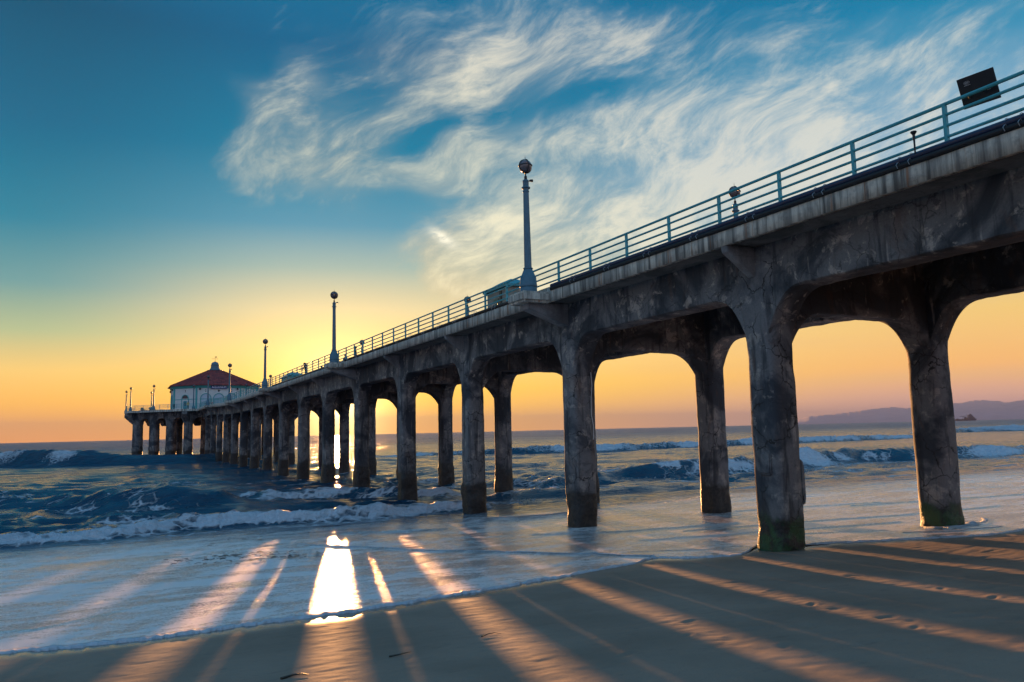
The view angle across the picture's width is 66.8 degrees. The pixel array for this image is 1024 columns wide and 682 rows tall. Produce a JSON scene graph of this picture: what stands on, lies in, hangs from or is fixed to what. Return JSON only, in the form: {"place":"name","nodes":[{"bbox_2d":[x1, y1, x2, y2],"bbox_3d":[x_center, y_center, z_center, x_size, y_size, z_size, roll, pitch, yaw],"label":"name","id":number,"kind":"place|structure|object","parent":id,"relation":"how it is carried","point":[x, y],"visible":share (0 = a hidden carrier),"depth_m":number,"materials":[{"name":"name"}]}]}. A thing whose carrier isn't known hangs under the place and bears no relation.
{"place":"outdoors","nodes":[
{"label":"outdoors","id":0,"kind":"place"},
{"bbox_2d":[0,419,1023,653],"bbox_3d":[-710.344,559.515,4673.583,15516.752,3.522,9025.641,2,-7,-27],"label":"sea","id":1,"kind":"structure","parent":0,"point":[93,534],"depth_m":32.20,"materials":[{"name":"liquid"}]},
{"bbox_2d":[955,414,975,420],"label":"cargo ship","id":2,"kind":"object","parent":1,"relation":"on","point":[970,417],"visible":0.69,"depth_m":3444.88},
{"bbox_2d":[0,474,1023,681],"bbox_3d":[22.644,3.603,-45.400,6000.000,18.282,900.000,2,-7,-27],"label":"sand beach","id":3,"kind":"structure","parent":0,"point":[937,610],"depth_m":10.76,"materials":[{"name":"brown sand"}]},
{"bbox_2d":[280,673,308,679],"bbox_3d":[-2.535,3.898,9.041,0.322,0.035,0.096,1,-7,-23],"label":"kelp strand","id":4,"kind":"object","parent":3,"relation":"on","point":[285,677],"visible":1,"depth_m":9.04},
{"bbox_2d":[124,127,1023,551],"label":"pier","id":5,"kind":"structure","parent":3,"relation":"on","point":[918,257],"depth_m":23.19,"materials":[{"name":"concrete"}]},
{"bbox_2d":[124,391,127,413],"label":"street lamp","id":6,"kind":"object","parent":5,"relation":"on","point":[126,392],"visible":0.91,"depth_m":174.33,"materials":[{"name":"metal"}]},
{"bbox_2d":[129,387,131,410],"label":"street lamp","id":7,"kind":"object","parent":5,"relation":"on","point":[130,408],"visible":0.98,"depth_m":162.96,"materials":[{"name":"metal"}]},
{"bbox_2d":[152,385,154,409],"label":"street lamp","id":8,"kind":"object","parent":5,"relation":"on","point":[153,407],"visible":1,"depth_m":157.39,"materials":[{"name":"metal"}]},
{"bbox_2d":[126,403,199,410],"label":"railing","id":9,"kind":"object","parent":5,"relation":"on","point":[147,407],"visible":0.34,"depth_m":156.19,"materials":[{"name":"metal"}]},
{"bbox_2d":[192,385,194,408],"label":"street lamp","id":10,"kind":"object","parent":5,"relation":"on","point":[193,406],"visible":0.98,"depth_m":159.30,"materials":[{"name":"metal"}]},
{"bbox_2d":[206,374,209,404],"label":"street lamp","id":11,"kind":"object","parent":5,"relation":"on","point":[208,401],"visible":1,"depth_m":133.24,"materials":[{"name":"metal"}]},
{"bbox_2d":[168,357,260,408],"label":"roundhouse","id":12,"kind":"structure","parent":5,"relation":"on","point":[181,392],"depth_m":164.94,"materials":[{"name":"white paint"}]},
{"bbox_2d":[227,363,231,399],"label":"street lamp","id":13,"kind":"object","parent":5,"relation":"on","point":[229,396],"visible":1,"depth_m":107.16,"materials":[{"name":"metal"}]},
{"bbox_2d":[262,337,267,387],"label":"street lamp","id":14,"kind":"object","parent":5,"relation":"on","point":[265,381],"visible":1,"depth_m":81.03,"materials":[{"name":"metal"}]},
{"bbox_2d":[281,372,300,381],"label":"booth","id":15,"kind":"object","parent":5,"relation":"on","point":[290,376],"visible":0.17,"depth_m":87.67,"materials":[{"name":"teal paint"}]},
{"bbox_2d":[329,291,338,362],"bbox_3d":[-12.630,-1.063,55.143,0.668,5.318,0.668,2,-7,-27],"label":"street lamp","id":16,"kind":"object","parent":5,"relation":"on","point":[334,357],"visible":1,"depth_m":54.98,"materials":[{"name":"metal"}]},
{"bbox_2d":[464,295,470,314],"bbox_3d":[-3.391,-0.976,59.805,0.668,5.318,0.668,0,-7,-11],"label":"street lamp","id":17,"kind":"object","parent":5,"relation":"on","point":[469,300],"visible":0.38,"depth_m":59.89,"materials":[{"name":"metal"}]},
{"bbox_2d":[483,279,519,307],"bbox_3d":[-0.143,-1.760,39.910,1.660,2.650,2.860,2,-7,-27],"label":"booth","id":18,"kind":"object","parent":5,"relation":"on","point":[502,292],"visible":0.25,"depth_m":39.25,"materials":[{"name":"teal paint"}]},
{"bbox_2d":[518,159,536,290],"bbox_3d":[0.555,-4.387,29.077,0.668,5.318,0.668,2,-7,-27],"label":"street lamp","id":19,"kind":"object","parent":5,"relation":"on","point":[528,281],"visible":1,"depth_m":28.91,"materials":[{"name":"metal"}]},
{"bbox_2d":[200,70,1023,406],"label":"railing","id":20,"kind":"object","parent":5,"relation":"on","point":[780,178],"visible":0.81,"depth_m":19.52,"materials":[{"name":"grey metal"}]},
{"bbox_2d":[956,67,1000,109],"bbox_3d":[8.736,-4.729,14.586,0.117,0.580,0.690,-23,7,-27],"label":"sign","id":21,"kind":"object","parent":20,"relation":"attached to","point":[972,82],"visible":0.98,"depth_m":14.58,"materials":[{"name":"metal"}]},
{"bbox_2d":[272,112,1023,385],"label":"utility pipe","id":22,"kind":"object","parent":5,"relation":"attached to","point":[1006,125],"visible":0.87,"depth_m":17.95,"materials":[{"name":"metal"}]},
{"bbox_2d":[729,186,740,217],"bbox_3d":[9.794,-4.300,33.739,0.668,5.318,0.668,0,-7,-11],"label":"street lamp","id":23,"kind":"object","parent":5,"relation":"on","point":[734,194],"visible":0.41,"depth_m":33.82,"materials":[{"name":"metal"}]},
{"bbox_2d":[910,130,916,153],"bbox_3d":[7.870,-3.885,15.191,0.124,0.460,0.124,2,-7,-27],"label":"standpipe","id":24,"kind":"object","parent":5,"relation":"attached to","point":[913,132],"visible":1,"depth_m":15.17,"materials":[{"name":"metal"}]},
{"bbox_2d":[0,0,1023,442],"label":"sky","id":25,"kind":"structure","parent":0,"point":[185,185],"materials":[{"name":"blue"}]},
{"bbox_2d":[798,400,1023,423],"bbox_3d":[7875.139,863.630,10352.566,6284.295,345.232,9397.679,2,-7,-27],"label":"hills","id":26,"kind":"structure","parent":0,"point":[986,410],"depth_m":11123.10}
]}

